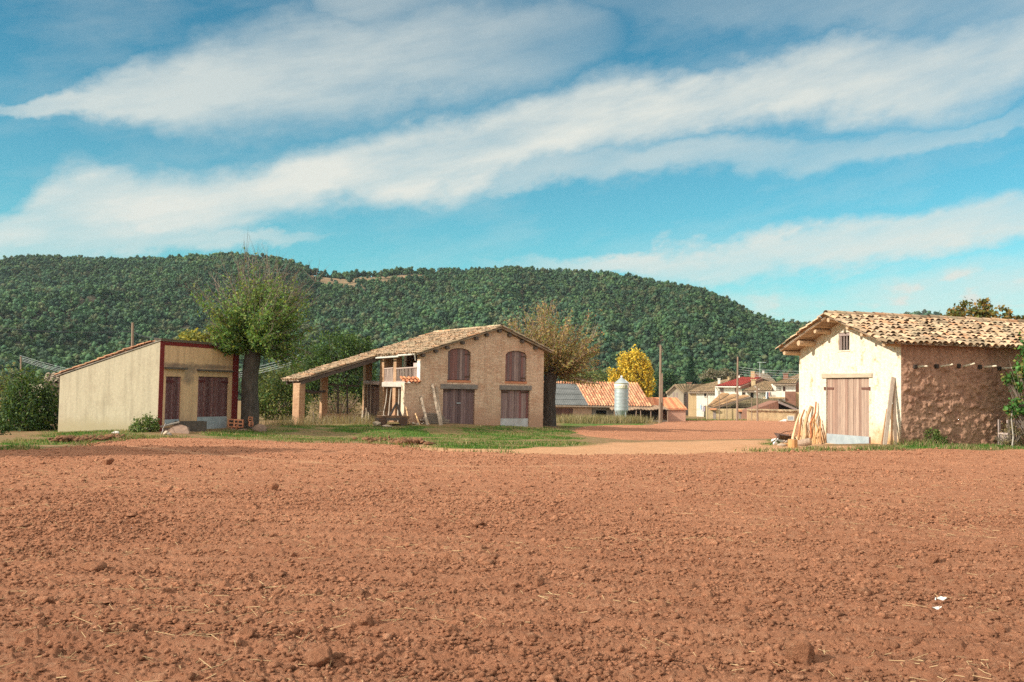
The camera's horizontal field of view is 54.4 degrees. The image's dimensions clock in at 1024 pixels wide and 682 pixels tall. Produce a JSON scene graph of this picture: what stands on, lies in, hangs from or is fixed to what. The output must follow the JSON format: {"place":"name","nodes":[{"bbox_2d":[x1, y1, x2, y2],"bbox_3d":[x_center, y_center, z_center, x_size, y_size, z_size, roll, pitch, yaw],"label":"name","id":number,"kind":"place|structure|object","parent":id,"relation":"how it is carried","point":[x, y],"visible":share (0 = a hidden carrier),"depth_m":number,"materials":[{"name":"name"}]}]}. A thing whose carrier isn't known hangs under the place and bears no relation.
{"place":"outdoors","nodes":[
{"label":"outdoors","id":0,"kind":"place"},
{"bbox_2d":[0,264,798,400],"bbox_3d":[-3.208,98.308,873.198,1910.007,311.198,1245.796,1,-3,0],"label":"hills","id":1,"kind":"structure","parent":0,"point":[92,298],"depth_m":572.06,"materials":[{"name":"plant"}]},
{"bbox_2d":[311,275,424,287],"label":"terraced clearing","id":2,"kind":"structure","parent":1,"relation":"on","point":[344,281],"depth_m":710.95,"materials":[{"name":"soil"}]},
{"bbox_2d":[0,251,809,400],"bbox_3d":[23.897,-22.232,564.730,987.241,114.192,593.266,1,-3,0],"label":"forest","id":3,"kind":"object","parent":1,"relation":"on","point":[33,289],"visible":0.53,"depth_m":576.49,"materials":[{"name":"plant"}]},
{"bbox_2d":[738,367,744,376],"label":"conifer","id":4,"kind":"object","parent":1,"relation":"on","point":[740,371],"visible":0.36,"depth_m":259.58,"materials":[{"name":"green plant"}]},
{"bbox_2d":[0,437,1023,681],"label":"ploughed field","id":5,"kind":"structure","parent":0,"point":[68,669],"depth_m":10.00,"materials":[{"name":"red soil"}]},
{"bbox_2d":[82,561,106,571],"bbox_3d":[-3.789,2.063,9.088,0.193,0.116,0.185,-1,-4,34],"label":"dirt clod","id":6,"kind":"object","parent":5,"relation":"on","point":[91,566],"visible":0.91,"depth_m":9.03,"materials":[{"name":"soil"}]},
{"bbox_2d":[103,457,113,464],"bbox_3d":[-8.506,2.558,20.984,0.199,0.222,0.206,0,-3,15],"label":"dirt clod","id":7,"kind":"object","parent":5,"relation":"on","point":[108,460],"visible":0.85,"depth_m":20.94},
{"bbox_2d":[267,482,278,490],"bbox_3d":[-3.943,2.422,16.441,0.191,0.181,0.115,2,-3,-13],"label":"dirt clod","id":8,"kind":"object","parent":5,"relation":"on","point":[272,486],"visible":0.79,"depth_m":16.41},
{"bbox_2d":[303,644,333,667],"bbox_3d":[-1.190,1.954,6.141,0.190,0.141,0.184,1,-3,0],"label":"dirt clod","id":9,"kind":"object","parent":5,"relation":"on","point":[321,655],"visible":0.92,"depth_m":6.09,"materials":[{"name":"soil"}]},
{"bbox_2d":[0,437,1023,681],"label":"soil clods","id":10,"kind":"object","parent":5,"relation":"on","point":[452,623],"visible":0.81,"depth_m":9.20,"materials":[{"name":"soil"}]},
{"bbox_2d":[0,460,1023,681],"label":"straw","id":11,"kind":"object","parent":5,"relation":"on","point":[514,493],"visible":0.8,"depth_m":8.61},
{"bbox_2d":[784,640,814,665],"bbox_3d":[1.833,1.983,6.343,0.192,0.177,0.142,1,-3,0],"label":"dirt clod","id":12,"kind":"object","parent":5,"relation":"on","point":[801,651],"visible":0.97,"depth_m":6.29,"materials":[{"name":"soil"}]},
{"bbox_2d":[887,572,909,582],"bbox_3d":[3.567,2.195,9.165,0.153,0.134,0.168,3,-3,-31],"label":"dirt clod","id":13,"kind":"object","parent":5,"relation":"on","point":[899,577],"visible":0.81,"depth_m":9.13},
{"bbox_2d":[924,553,939,563],"bbox_3d":[4.317,2.250,10.245,0.162,0.147,0.127,1,-3,0],"label":"dirt clod","id":14,"kind":"object","parent":5,"relation":"on","point":[931,558],"visible":0.9,"depth_m":10.20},
{"bbox_2d":[0,399,1023,454],"bbox_3d":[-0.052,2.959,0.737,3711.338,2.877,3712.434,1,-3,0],"label":"ground","id":15,"kind":"structure","parent":0,"point":[620,446],"depth_m":43.38,"materials":[{"name":"soil"}]},
{"bbox_2d":[0,422,14,434],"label":"bush","id":16,"kind":"object","parent":15,"relation":"on","point":[5,428],"visible":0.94,"depth_m":38.82,"materials":[{"name":"green plant"}]},
{"bbox_2d":[0,362,50,409],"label":"scrub","id":17,"kind":"object","parent":15,"relation":"on","point":[3,376],"visible":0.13,"depth_m":74.61,"materials":[{"name":"green plant"}]},
{"bbox_2d":[0,367,59,431],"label":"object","id":18,"kind":"object","parent":15,"relation":"on","point":[24,408],"visible":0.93,"depth_m":46.36,"materials":[{"name":"green plant"}]},
{"bbox_2d":[31,372,59,418],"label":"house","id":19,"kind":"structure","parent":15,"relation":"on","point":[52,375],"depth_m":62.66,"materials":[{"name":"tile"}]},
{"bbox_2d":[44,431,124,442],"bbox_3d":[-13.841,3.148,32.822,1.561,0.430,3.794,1,-3,9],"label":"sod heap","id":20,"kind":"object","parent":15,"relation":"on","point":[86,437],"visible":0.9,"depth_m":31.71,"materials":[{"name":"soil"}]},
{"bbox_2d":[131,322,133,345],"bbox_3d":[-21.352,1.895,55.957,0.269,5.877,0.197,1,-3,0],"label":"utility pole","id":21,"kind":"object","parent":15,"relation":"on","point":[132,334],"visible":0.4,"depth_m":56.02,"materials":[{"name":"brown wood"}]},
{"bbox_2d":[2,328,130,332],"bbox_3d":[-31.102,-1.259,61.118,21.886,1.685,0.034,-1,-3,27],"label":"cable","id":22,"kind":"object","parent":21,"relation":"attached to","point":[57,331],"visible":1,"depth_m":58.92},
{"bbox_2d":[127,412,159,431],"bbox_3d":[-15.143,3.394,41.071,1.345,0.948,1.017,2,-3,-25],"label":"bush","id":23,"kind":"object","parent":15,"relation":"on","point":[149,425],"visible":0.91,"depth_m":40.94,"materials":[{"name":"green plant"}]},
{"bbox_2d":[54,338,238,431],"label":"rendered shed","id":24,"kind":"structure","parent":15,"relation":"on","point":[167,381],"depth_m":43.20,"materials":[{"name":"beige paint"}]},
{"bbox_2d":[164,377,179,424],"bbox_3d":[-14.629,2.562,42.733,0.063,2.036,1.006,0,-3,21],"label":"door","id":25,"kind":"structure","parent":24,"relation":"in","point":[172,393],"depth_m":42.79,"materials":[{"name":"red paint"}]},
{"bbox_2d":[197,377,227,428],"bbox_3d":[-13.628,2.830,45.254,0.062,2.359,2.284,0,-3,21],"label":"door","id":26,"kind":"structure","parent":24,"relation":"in","point":[212,391],"depth_m":45.27,"materials":[{"name":"red paint"}]},
{"bbox_2d":[160,421,179,431],"bbox_3d":[-14.245,3.596,41.443,0.770,0.496,0.500,2,-3,-20],"label":"stone slab","id":27,"kind":"object","parent":15,"relation":"on","point":[164,429],"depth_m":41.23,"materials":[{"name":"stone"}]},
{"bbox_2d":[167,424,189,433],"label":"rock","id":28,"kind":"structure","parent":15,"relation":"on","point":[179,428],"depth_m":41.09,"materials":[{"name":"stone"}]},
{"bbox_2d":[174,421,206,431],"bbox_3d":[-13.899,3.730,43.043,0.520,0.520,1.240,-2,-4,43],"label":"concrete trough","id":29,"kind":"object","parent":15,"relation":"on","point":[196,426],"visible":0.63,"depth_m":42.93,"materials":[{"name":"concrete"}]},
{"bbox_2d":[173,325,219,342],"bbox_3d":[-19.503,2.088,61.897,3.473,6.370,2.485,1,-3,0],"label":"walnut tree","id":30,"kind":"object","parent":15,"relation":"on","point":[194,335],"visible":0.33,"depth_m":61.48,"materials":[{"name":"yellow plant"}]},
{"bbox_2d":[172,235,328,428],"bbox_3d":[-11.984,-0.455,46.193,6.530,9.928,7.837,1,-3,0],"label":"pollard tree","id":31,"kind":"object","parent":15,"relation":"on","point":[252,329],"visible":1,"depth_m":45.95,"materials":[{"name":"green plant"}]},
{"bbox_2d":[252,424,266,431],"bbox_3d":[-11.418,3.951,45.027,0.473,0.430,0.618,-1,-4,34],"label":"rock","id":32,"kind":"object","parent":15,"relation":"on","point":[259,427],"visible":0.91,"depth_m":44.91,"materials":[{"name":"brown stone"}]},
{"bbox_2d":[258,357,304,414],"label":"shrub","id":33,"kind":"object","parent":15,"relation":"on","point":[267,376],"visible":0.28,"depth_m":109.40,"materials":[{"name":"green plant"}]},
{"bbox_2d":[258,368,312,419],"bbox_3d":[-14.803,3.372,63.897,3.987,3.626,2.760,2,-3,-17],"label":"shrub","id":34,"kind":"object","parent":15,"relation":"on","point":[267,409],"visible":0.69,"depth_m":63.53,"materials":[{"name":"green plant"}]},
{"bbox_2d":[260,412,378,425],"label":"dry weeds","id":35,"kind":"object","parent":15,"relation":"on","point":[345,420],"visible":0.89,"depth_m":51.52,"materials":[{"name":"beige plant"}]},
{"bbox_2d":[286,326,379,413],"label":"tree","id":36,"kind":"object","parent":15,"relation":"on","point":[354,347],"visible":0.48,"depth_m":73.37,"materials":[{"name":"green plant"}]},
{"bbox_2d":[306,390,361,417],"bbox_3d":[-10.846,3.957,61.314,4.010,2.044,3.194,1,-3,0],"label":"bramble","id":37,"kind":"object","parent":15,"relation":"on","point":[331,409],"visible":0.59,"depth_m":61.18,"materials":[{"name":"green plant"}]},
{"bbox_2d":[352,434,398,442],"bbox_3d":[-5.134,3.716,38.254,1.797,0.658,10.236,1,-3,-5],"label":"sod heap","id":38,"kind":"object","parent":15,"relation":"on","point":[368,438],"visible":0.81,"depth_m":36.03,"materials":[{"name":"soil"}]},
{"bbox_2d":[383,387,387,414],"bbox_3d":[-7.090,3.479,55.716,0.246,1.999,0.111,3,-3,-32],"label":"prop","id":39,"kind":"object","parent":15,"relation":"on","point":[385,402],"visible":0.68,"depth_m":55.72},
{"bbox_2d":[388,387,391,414],"bbox_3d":[-6.786,3.435,55.217,0.252,2.032,0.103,2,-3,-16],"label":"prop","id":40,"kind":"object","parent":15,"relation":"on","point":[389,401],"visible":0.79,"depth_m":55.20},
{"bbox_2d":[376,402,409,425],"bbox_3d":[-6.048,3.687,50.494,1.662,1.189,1.155,1,-3,-8],"label":"timber trailer","id":41,"kind":"object","parent":15,"relation":"on","point":[400,419],"visible":0.97,"depth_m":49.97,"materials":[{"name":"wood"}]},
{"bbox_2d":[390,434,435,444],"bbox_3d":[-3.470,3.318,33.467,1.423,0.410,2.818,2,-3,-18],"label":"sod heap","id":42,"kind":"object","parent":15,"relation":"on","point":[413,440],"visible":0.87,"depth_m":32.57,"materials":[{"name":"soil"}]},
{"bbox_2d":[280,324,553,427],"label":"brick barn","id":43,"kind":"structure","parent":15,"relation":"on","point":[487,375],"depth_m":54.44,"materials":[{"name":"brick"}]},
{"bbox_2d":[443,389,473,423],"bbox_3d":[-2.890,3.524,53.197,2.034,1.884,0.077,3,-3,-31],"label":"door","id":44,"kind":"structure","parent":43,"relation":"in","point":[458,403],"depth_m":53.21,"materials":[{"name":"brown wood"}]},
{"bbox_2d":[500,390,528,426],"bbox_3d":[0.111,3.738,54.992,1.948,2.025,0.076,3,-3,-31],"label":"door","id":45,"kind":"structure","parent":43,"relation":"in","point":[514,403],"depth_m":55.00,"materials":[{"name":"brown wood"}]},
{"bbox_2d":[420,396,428,424],"bbox_3d":[-4.526,3.601,51.351,0.132,1.544,1.177,2,-3,-25],"label":"plank","id":46,"kind":"object","parent":15,"relation":"on","point":[424,411],"visible":0.92,"depth_m":51.33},
{"bbox_2d":[431,384,441,424],"bbox_3d":[-3.926,3.309,51.666,0.140,2.204,1.288,3,-3,-28],"label":"plank","id":47,"kind":"object","parent":15,"relation":"on","point":[436,404],"visible":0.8,"depth_m":51.64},
{"bbox_2d":[436,387,442,424],"bbox_3d":[-3.778,3.393,51.840,0.090,2.051,1.115,2,-3,-23],"label":"plank","id":48,"kind":"object","parent":15,"relation":"on","point":[439,405],"visible":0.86,"depth_m":51.86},
{"bbox_2d":[0,433,1017,453],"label":"weeds","id":49,"kind":"object","parent":15,"relation":"on","point":[147,436],"visible":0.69,"depth_m":30.14,"materials":[{"name":"green plant"}]},
{"bbox_2d":[1,423,1023,449],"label":"grass","id":50,"kind":"structure","parent":15,"relation":"on","point":[471,442],"depth_m":42.02,"materials":[{"name":"green plant"}]},
{"bbox_2d":[501,293,605,425],"bbox_3d":[2.447,1.376,60.479,6.681,8.495,6.405,1,-3,0],"label":"pollard tree","id":51,"kind":"object","parent":15,"relation":"on","point":[564,363],"visible":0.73,"depth_m":60.03,"materials":[{"name":"brown plant"}]},
{"bbox_2d":[562,367,610,382],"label":"shrub","id":52,"kind":"object","parent":15,"relation":"on","point":[603,376],"visible":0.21,"depth_m":198.99,"materials":[{"name":"green plant"}]},
{"bbox_2d":[556,413,664,423],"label":"dry weeds","id":53,"kind":"object","parent":15,"relation":"on","point":[596,419],"visible":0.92,"depth_m":105.03,"materials":[{"name":"green plant"}]},
{"bbox_2d":[555,381,666,421],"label":"farm barn","id":54,"kind":"structure","parent":15,"relation":"on","point":[582,399],"depth_m":130.56,"materials":[{"name":"tile"}]},
{"bbox_2d":[556,408,572,417],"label":"door","id":55,"kind":"structure","parent":54,"relation":"in","point":[560,411],"depth_m":128.66,"materials":[{"name":"grey wood"}]},
{"bbox_2d":[614,376,628,416],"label":"feed silo","id":56,"kind":"object","parent":15,"relation":"on","point":[621,386],"visible":0.98,"depth_m":121.12,"materials":[{"name":"white paint"}]},
{"bbox_2d":[604,344,655,396],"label":"poplar tree","id":57,"kind":"object","parent":15,"relation":"on","point":[635,368],"visible":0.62,"depth_m":164.17,"materials":[{"name":"yellow plant"}]},
{"bbox_2d":[609,405,668,421],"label":"shelter","id":58,"kind":"object","parent":15,"relation":"on","point":[653,410],"visible":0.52,"depth_m":129.78,"materials":[{"name":"wood"}]},
{"bbox_2d":[659,345,661,422],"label":"utility pole","id":59,"kind":"object","parent":15,"relation":"on","point":[660,371],"visible":0.79,"depth_m":117.85,"materials":[{"name":"brown wood"}]},
{"bbox_2d":[644,367,678,397],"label":"tree","id":60,"kind":"object","parent":15,"relation":"on","point":[667,384],"visible":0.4,"depth_m":243.96,"materials":[{"name":"green plant"}]},
{"bbox_2d":[661,373,662,422],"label":"utility pole","id":61,"kind":"object","parent":15,"relation":"on","point":[662,400],"visible":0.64,"depth_m":123.71,"materials":[{"name":"brown wood"}]},
{"bbox_2d":[647,397,686,420],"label":"tiled outhouse","id":62,"kind":"structure","parent":15,"relation":"on","point":[676,407],"depth_m":133.56,"materials":[{"name":"orange tile"}]},
{"bbox_2d":[666,382,702,414],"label":"gabled house","id":63,"kind":"structure","parent":15,"relation":"on","point":[680,392],"depth_m":214.68,"materials":[{"name":"paint"}]},
{"bbox_2d":[684,394,687,414],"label":"side door","id":64,"kind":"structure","parent":63,"relation":"in","point":[685,395],"depth_m":214.98,"materials":[{"name":"grey wood"}]},
{"bbox_2d":[701,378,715,383],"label":"bush","id":65,"kind":"object","parent":15,"relation":"on","point":[710,380],"visible":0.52,"depth_m":235.71,"materials":[{"name":"green plant"}]},
{"bbox_2d":[688,377,730,416],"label":"corner house","id":66,"kind":"structure","parent":15,"relation":"on","point":[697,396],"depth_m":201.39,"materials":[{"name":"paint"}]},
{"bbox_2d":[686,417,746,420],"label":"dry weeds","id":67,"kind":"object","parent":15,"relation":"on","point":[699,419],"visible":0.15,"depth_m":145.34,"materials":[{"name":"beige plant"}]},
{"bbox_2d":[699,366,741,382],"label":"bare scrub","id":68,"kind":"object","parent":15,"relation":"on","point":[714,375],"visible":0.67,"depth_m":248.96,"materials":[{"name":"green plant"}]},
{"bbox_2d":[705,393,750,419],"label":"tiled byre","id":69,"kind":"structure","parent":15,"relation":"on","point":[725,400],"depth_m":165.01,"materials":[{"name":"tile"}]},
{"bbox_2d":[736,357,738,420],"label":"utility pole","id":70,"kind":"object","parent":15,"relation":"on","point":[737,391],"visible":0.79,"depth_m":149.72,"materials":[{"name":"brown wood"}]},
{"bbox_2d":[715,371,762,397],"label":"red roofed house","id":71,"kind":"structure","parent":15,"relation":"on","point":[729,387],"depth_m":186.60,"materials":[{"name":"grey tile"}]},
{"bbox_2d":[720,398,777,407],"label":"mossy shed","id":72,"kind":"structure","parent":15,"relation":"on","point":[746,403],"depth_m":173.33,"materials":[{"name":"tile"}]},
{"bbox_2d":[755,386,758,420],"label":"utility pole","id":73,"kind":"object","parent":15,"relation":"on","point":[756,391],"visible":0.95,"depth_m":149.71,"materials":[{"name":"brown wood"}]},
{"bbox_2d":[742,381,774,398],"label":"tan roofed house","id":74,"kind":"structure","parent":15,"relation":"on","point":[764,387],"depth_m":181.55,"materials":[{"name":"tile"}]},
{"bbox_2d":[741,399,798,419],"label":"brick gable shed","id":75,"kind":"structure","parent":15,"relation":"on","point":[779,404],"depth_m":160.62,"materials":[{"name":"tile"}]},
{"bbox_2d":[747,409,798,421],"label":"stone yard wall","id":76,"kind":"structure","parent":15,"relation":"on","point":[775,414],"depth_m":154.27,"materials":[{"name":"stone"}]},
{"bbox_2d":[763,373,798,406],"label":"terrace house","id":77,"kind":"structure","parent":15,"relation":"on","point":[786,388],"depth_m":181.31,"materials":[{"name":"paint"}]},
{"bbox_2d":[771,430,795,443],"bbox_3d":[12.191,4.335,44.887,1.381,0.645,0.504,2,-3,-15],"label":"wheelbarrow","id":78,"kind":"object","parent":15,"relation":"on","point":[781,436],"visible":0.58,"depth_m":44.83,"materials":[{"name":"metal"}]},
{"bbox_2d":[788,439,797,447],"bbox_3d":[8.839,3.234,31.359,0.306,0.291,0.316,1,-3,0],"label":"chopping block","id":79,"kind":"object","parent":15,"relation":"on","point":[793,443],"depth_m":31.24,"materials":[{"name":"brown wood"}]},
{"bbox_2d":[791,413,799,438],"bbox_3d":[10.815,3.391,38.020,0.164,1.257,0.932,-1,-3,32],"label":"pole","id":80,"kind":"object","parent":15,"relation":"on","point":[794,430],"visible":0.77,"depth_m":38.06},
{"bbox_2d":[798,409,804,439],"bbox_3d":[10.955,3.298,37.881,0.630,1.401,0.115,4,-4,-44],"label":"pole","id":81,"kind":"object","parent":15,"relation":"on","point":[799,431],"visible":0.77,"depth_m":37.86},
{"bbox_2d":[798,438,811,445],"bbox_3d":[9.510,3.303,32.369,0.475,0.332,0.252,-1,-4,33],"label":"log","id":82,"kind":"object","parent":15,"relation":"on","point":[805,442],"visible":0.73,"depth_m":32.27,"materials":[{"name":"brown wood"}]},
{"bbox_2d":[802,405,812,438],"bbox_3d":[11.072,3.193,37.529,0.618,1.540,0.262,4,-4,-41],"label":"pole","id":83,"kind":"object","parent":15,"relation":"on","point":[804,436],"visible":0.77,"depth_m":37.57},
{"bbox_2d":[809,402,816,439],"bbox_3d":[11.233,3.086,37.185,0.521,1.646,0.115,3,-4,-35],"label":"pole","id":84,"kind":"object","parent":15,"relation":"on","point":[810,426],"visible":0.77,"depth_m":37.13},
{"bbox_2d":[812,416,814,443],"bbox_3d":[11.279,3.249,37.150,0.101,1.284,0.584,0,-3,26],"label":"pole","id":85,"kind":"object","parent":15,"relation":"on","point":[813,429],"visible":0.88,"depth_m":37.11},
{"bbox_2d":[814,414,818,443],"bbox_3d":[11.314,3.297,36.997,0.163,1.148,0.552,0,-3,18],"label":"pole","id":86,"kind":"object","parent":15,"relation":"on","point":[817,430],"visible":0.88,"depth_m":36.96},
{"bbox_2d":[819,419,820,443],"bbox_3d":[11.407,3.380,36.836,0.071,0.976,0.510,0,-3,15],"label":"pole","id":87,"kind":"object","parent":15,"relation":"on","point":[820,433],"visible":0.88,"depth_m":36.80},
{"bbox_2d":[881,409,886,444],"bbox_3d":[12.367,2.864,33.046,0.074,1.230,1.028,-1,-3,31],"label":"plank","id":88,"kind":"object","parent":15,"relation":"on","point":[883,429],"visible":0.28,"depth_m":32.94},
{"bbox_2d":[883,377,894,444],"bbox_3d":[12.457,2.318,32.895,0.124,2.301,0.920,-1,-4,40],"label":"plank","id":89,"kind":"object","parent":15,"relation":"on","point":[889,408],"visible":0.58,"depth_m":32.87,"materials":[{"name":"wood"}]},
{"bbox_2d":[890,404,892,444],"bbox_3d":[12.592,2.775,33.002,0.072,1.381,0.568,0,-3,24],"label":"plank","id":90,"kind":"object","parent":15,"relation":"on","point":[891,437],"visible":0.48,"depth_m":32.95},
{"bbox_2d":[892,385,896,444],"bbox_3d":[12.654,2.400,32.927,0.108,2.113,0.601,0,-3,15],"label":"plank","id":91,"kind":"object","parent":15,"relation":"on","point":[894,418],"visible":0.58,"depth_m":32.85,"materials":[{"name":"wood"}]},
{"bbox_2d":[775,310,1023,444],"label":"plaster barn","id":92,"kind":"structure","parent":15,"relation":"on","point":[945,371],"depth_m":34.18,"materials":[{"name":"paint"}]},
{"bbox_2d":[824,378,870,443],"bbox_3d":[12.036,2.579,35.728,0.135,2.469,2.690,2,-3,-17],"label":"door","id":93,"kind":"structure","parent":92,"relation":"in","point":[847,398],"depth_m":35.73,"materials":[{"name":"brown wood"}]},
{"bbox_2d":[888,438,952,446],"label":"dry weeds","id":94,"kind":"object","parent":15,"relation":"on","point":[919,442],"visible":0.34,"depth_m":32.18,"materials":[{"name":"green plant"}]},
{"bbox_2d":[917,427,949,444],"bbox_3d":[13.954,3.210,33.066,1.371,0.697,0.728,1,-3,0],"label":"bush","id":95,"kind":"object","parent":15,"relation":"on","point":[937,437],"visible":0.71,"depth_m":32.97,"materials":[{"name":"green plant"}]},
{"bbox_2d":[939,297,1023,319],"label":"walnut tree","id":96,"kind":"object","parent":15,"relation":"on","point":[985,311],"visible":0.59,"depth_m":59.98,"materials":[{"name":"green plant"}]},
{"bbox_2d":[994,417,1023,445],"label":"dry bush","id":97,"kind":"object","parent":15,"relation":"on","point":[1019,434],"visible":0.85,"depth_m":33.22,"materials":[{"name":"beige plant"}]},
{"bbox_2d":[998,419,1023,443],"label":"plank bench","id":98,"kind":"object","parent":15,"relation":"on","point":[999,425],"visible":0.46,"depth_m":33.72,"materials":[{"name":"grey wood"}]},
{"bbox_2d":[1000,331,1023,432],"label":"fig tree","id":99,"kind":"object","parent":15,"relation":"on","point":[1016,381],"visible":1,"depth_m":32.92,"materials":[{"name":"green plant"}]},
{"bbox_2d":[1011,410,1013,446],"bbox_3d":[16.548,2.889,32.919,0.091,1.219,0.066,1,-3,0],"label":"stake","id":100,"kind":"object","parent":15,"relation":"on","point":[1012,430],"visible":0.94,"depth_m":32.91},
{"bbox_3d":[-12.596,3.924,45.245,0.300,0.220,0.244,0,-3,11],"label":"hollow brick","id":101,"kind":"object","parent":15,"relation":"on","visible":0},
{"bbox_2d":[228,419,232,426],"bbox_3d":[-12.707,3.724,45.255,0.340,0.360,0.244,0,-3,10],"label":"hollow brick","id":102,"kind":"object","parent":101,"relation":"on","point":[230,422],"visible":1,"depth_m":45.14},
{"bbox_2d":[0,0,1023,321],"label":"sky","id":103,"kind":"structure","parent":0,"point":[799,160],"materials":[{"name":"blue"}]},
{"bbox_2d":[572,420,798,439],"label":"ploughed field","id":104,"kind":"structure","parent":0,"point":[705,430],"depth_m":61.49,"materials":[{"name":"red soil"}]},
{"bbox_2d":[682,356,700,384],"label":"conifer","id":105,"kind":"object","parent":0,"point":[690,374],"visible":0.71,"depth_m":234.62,"materials":[{"name":"green plant"}]},
{"bbox_2d":[755,371,775,381],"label":"brick attic house","id":106,"kind":"structure","parent":0,"point":[765,376],"depth_m":224.90,"materials":[{"name":"tile"}]},
{"bbox_3d":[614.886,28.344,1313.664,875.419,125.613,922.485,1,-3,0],"label":"far hill","id":107,"kind":"structure","parent":0,"visible":0},
{"bbox_2d":[782,309,942,322],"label":"forest","id":108,"kind":"object","parent":107,"relation":"on","point":[924,312],"depth_m":1387.87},
{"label":"rock","id":109,"kind":"object","parent":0,"visible":0},
{"bbox_2d":[237,420,243,427],"bbox_3d":[-12.334,3.755,45.254,0.260,0.360,0.244,1,-3,-8],"label":"hollow brick","id":110,"kind":"object","parent":109,"relation":"on","point":[240,423],"visible":1,"depth_m":45.14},
{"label":"plank","id":111,"kind":"object","parent":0,"visible":0},
{"bbox_2d":[422,421,448,422],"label":"plank","id":112,"kind":"object","parent":111,"relation":"on","point":[434,422],"visible":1,"depth_m":51.83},
{"bbox_2d":[419,419,449,420],"bbox_3d":[-4.035,4.135,52.040,1.614,0.110,0.350,3,-3,-31],"label":"plank","id":113,"kind":"object","parent":112,"relation":"on","point":[434,420],"visible":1,"depth_m":51.81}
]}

